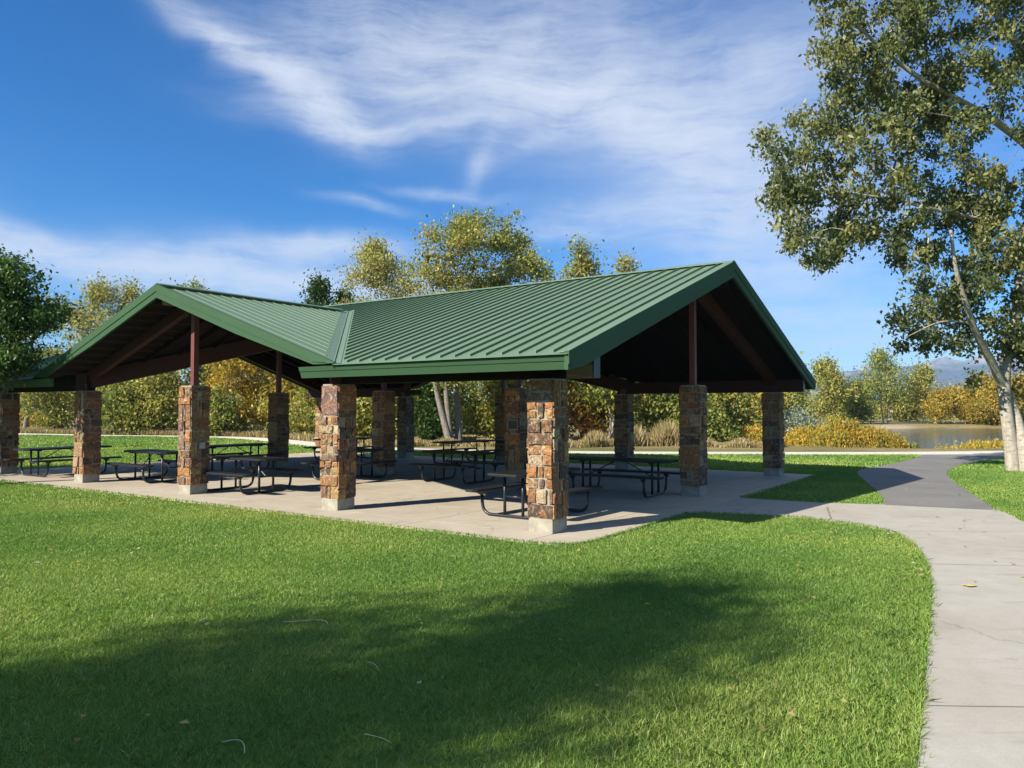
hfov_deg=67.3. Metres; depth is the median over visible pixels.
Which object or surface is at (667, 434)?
dry grass
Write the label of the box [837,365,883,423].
deciduous tree
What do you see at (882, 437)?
willow bush
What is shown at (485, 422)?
leafy shrub
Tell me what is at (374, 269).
cottonwood
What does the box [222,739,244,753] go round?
grass straw
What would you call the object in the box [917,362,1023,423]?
deciduous tree
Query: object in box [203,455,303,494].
picnic table
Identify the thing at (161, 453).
picnic table
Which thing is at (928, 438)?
water
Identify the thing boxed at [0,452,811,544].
pavement slab
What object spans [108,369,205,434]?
leafy shrub
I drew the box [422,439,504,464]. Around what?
picnic table
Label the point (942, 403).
deciduous tree
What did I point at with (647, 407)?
deciduous tree
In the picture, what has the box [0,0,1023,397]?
sky
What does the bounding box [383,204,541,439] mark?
cottonwood
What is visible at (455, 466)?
picnic table
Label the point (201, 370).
deciduous tree
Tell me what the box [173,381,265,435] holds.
leafy shrub
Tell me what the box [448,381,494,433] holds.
deciduous tree
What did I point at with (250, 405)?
deciduous tree
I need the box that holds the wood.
[20,351,961,423]
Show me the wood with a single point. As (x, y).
(814, 392)
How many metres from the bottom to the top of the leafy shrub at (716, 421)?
4.994 m
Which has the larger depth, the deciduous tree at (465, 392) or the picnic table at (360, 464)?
the deciduous tree at (465, 392)
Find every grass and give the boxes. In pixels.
[20,420,1002,447]
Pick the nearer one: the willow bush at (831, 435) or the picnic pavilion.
the picnic pavilion
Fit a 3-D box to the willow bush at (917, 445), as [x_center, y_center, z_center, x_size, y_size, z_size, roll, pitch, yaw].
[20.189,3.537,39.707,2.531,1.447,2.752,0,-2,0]
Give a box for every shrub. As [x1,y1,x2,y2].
[19,412,53,426]
[95,379,156,434]
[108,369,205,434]
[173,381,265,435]
[251,381,315,434]
[306,397,397,436]
[394,382,454,439]
[395,382,469,440]
[460,380,526,438]
[643,393,749,441]
[783,396,826,435]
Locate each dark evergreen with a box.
[293,268,338,407]
[328,276,361,304]
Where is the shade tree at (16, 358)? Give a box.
[0,244,85,394]
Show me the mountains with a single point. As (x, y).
(952, 369)
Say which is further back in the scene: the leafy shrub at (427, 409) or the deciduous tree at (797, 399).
the deciduous tree at (797, 399)
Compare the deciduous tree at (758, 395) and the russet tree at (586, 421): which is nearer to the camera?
the russet tree at (586, 421)
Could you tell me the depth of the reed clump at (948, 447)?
42.47 m
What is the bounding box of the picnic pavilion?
[0,260,815,533]
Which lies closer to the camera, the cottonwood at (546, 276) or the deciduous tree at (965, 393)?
the cottonwood at (546, 276)
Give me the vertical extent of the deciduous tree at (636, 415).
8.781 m
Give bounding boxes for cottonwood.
[334,228,431,401]
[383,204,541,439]
[471,204,561,391]
[527,250,560,380]
[556,232,609,433]
[607,239,641,396]
[746,0,1023,471]
[851,342,920,423]
[900,355,958,422]
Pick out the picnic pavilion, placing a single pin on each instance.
(692, 336)
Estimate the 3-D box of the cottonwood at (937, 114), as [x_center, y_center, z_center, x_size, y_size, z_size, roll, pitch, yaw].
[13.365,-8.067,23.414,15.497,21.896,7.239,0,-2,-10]
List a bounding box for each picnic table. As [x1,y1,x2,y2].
[4,445,121,476]
[105,449,177,482]
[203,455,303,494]
[208,443,281,471]
[301,448,396,479]
[304,437,371,459]
[409,450,504,483]
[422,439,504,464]
[465,467,602,519]
[568,456,679,497]
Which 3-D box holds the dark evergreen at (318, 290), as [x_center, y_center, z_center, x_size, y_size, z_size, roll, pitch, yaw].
[-15.099,-2.655,59.843,5.685,13.034,6.096,-1,-2,31]
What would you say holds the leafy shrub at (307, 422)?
on the ground at (878, 423)
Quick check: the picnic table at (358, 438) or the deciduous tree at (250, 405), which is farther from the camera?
the deciduous tree at (250, 405)
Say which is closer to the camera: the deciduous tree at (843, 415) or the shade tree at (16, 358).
the shade tree at (16, 358)
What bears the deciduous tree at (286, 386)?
on the ground at (878, 423)
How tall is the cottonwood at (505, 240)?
14.233 m
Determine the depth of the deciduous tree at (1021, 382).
98.31 m
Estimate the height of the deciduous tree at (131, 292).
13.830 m
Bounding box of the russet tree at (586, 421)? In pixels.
[566,379,635,439]
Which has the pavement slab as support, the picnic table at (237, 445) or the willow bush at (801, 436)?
the picnic table at (237, 445)
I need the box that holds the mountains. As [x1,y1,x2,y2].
[73,355,1023,408]
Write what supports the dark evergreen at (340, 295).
on the ground at (878, 423)
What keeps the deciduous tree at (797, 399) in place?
on the ground at (878, 423)
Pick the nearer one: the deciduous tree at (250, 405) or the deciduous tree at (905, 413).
the deciduous tree at (250, 405)
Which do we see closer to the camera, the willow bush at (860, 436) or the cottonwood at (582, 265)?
the willow bush at (860, 436)
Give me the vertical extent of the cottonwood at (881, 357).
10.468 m
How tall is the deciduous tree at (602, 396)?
6.670 m
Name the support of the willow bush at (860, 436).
on the ground at (878, 423)
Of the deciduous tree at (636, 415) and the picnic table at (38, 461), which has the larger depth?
the deciduous tree at (636, 415)
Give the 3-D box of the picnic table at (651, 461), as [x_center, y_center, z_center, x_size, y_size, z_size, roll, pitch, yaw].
[2.348,2.000,16.708,2.440,0.763,1.680,-1,-2,31]
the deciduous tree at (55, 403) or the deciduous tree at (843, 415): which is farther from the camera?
the deciduous tree at (843, 415)
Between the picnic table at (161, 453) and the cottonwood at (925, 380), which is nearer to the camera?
the picnic table at (161, 453)
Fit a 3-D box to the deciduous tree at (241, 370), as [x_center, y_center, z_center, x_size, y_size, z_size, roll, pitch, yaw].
[-20.157,-0.797,58.037,8.409,9.958,8.804,0,-2,0]
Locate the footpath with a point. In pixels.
(976, 713)
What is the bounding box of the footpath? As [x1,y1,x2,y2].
[688,498,1023,767]
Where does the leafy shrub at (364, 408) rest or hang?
on the ground at (878, 423)
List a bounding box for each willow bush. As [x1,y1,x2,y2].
[734,422,762,441]
[783,422,826,445]
[808,414,859,446]
[839,417,886,446]
[857,425,915,447]
[905,441,922,448]
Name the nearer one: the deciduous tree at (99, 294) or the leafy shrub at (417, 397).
the leafy shrub at (417, 397)
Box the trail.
[19,433,1003,454]
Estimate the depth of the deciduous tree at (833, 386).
90.74 m
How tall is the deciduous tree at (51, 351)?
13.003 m
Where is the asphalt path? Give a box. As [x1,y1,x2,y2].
[857,454,1003,509]
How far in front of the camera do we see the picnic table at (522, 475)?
13.17 m
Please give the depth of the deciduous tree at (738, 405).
48.52 m
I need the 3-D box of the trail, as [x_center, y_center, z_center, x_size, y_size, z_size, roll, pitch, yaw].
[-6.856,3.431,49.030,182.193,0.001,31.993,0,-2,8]
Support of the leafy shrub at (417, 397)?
on the ground at (878, 423)
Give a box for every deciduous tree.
[0,296,71,427]
[18,342,99,430]
[31,268,126,425]
[89,270,148,388]
[160,275,228,390]
[189,358,274,429]
[221,370,275,430]
[239,368,309,430]
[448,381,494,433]
[567,375,651,438]
[605,382,659,431]
[606,393,720,430]
[709,393,761,441]
[737,393,784,428]
[782,385,827,422]
[804,348,863,423]
[819,391,885,421]
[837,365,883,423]
[873,385,931,421]
[912,381,968,423]
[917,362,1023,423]
[946,382,1023,425]
[1011,370,1023,421]
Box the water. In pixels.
[875,428,1002,448]
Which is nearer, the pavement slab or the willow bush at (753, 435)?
the pavement slab
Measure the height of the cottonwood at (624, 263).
15.713 m
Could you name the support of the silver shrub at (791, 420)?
on the ground at (878, 423)
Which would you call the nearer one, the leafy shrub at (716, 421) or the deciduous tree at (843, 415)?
the leafy shrub at (716, 421)
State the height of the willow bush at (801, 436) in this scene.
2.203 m
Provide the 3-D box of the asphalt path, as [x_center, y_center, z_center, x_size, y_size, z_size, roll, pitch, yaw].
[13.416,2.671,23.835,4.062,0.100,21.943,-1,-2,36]
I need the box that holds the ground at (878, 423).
[0,409,1023,767]
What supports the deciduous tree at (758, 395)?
on the ground at (878, 423)
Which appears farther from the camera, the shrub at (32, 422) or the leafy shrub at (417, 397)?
the shrub at (32, 422)
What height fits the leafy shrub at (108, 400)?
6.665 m

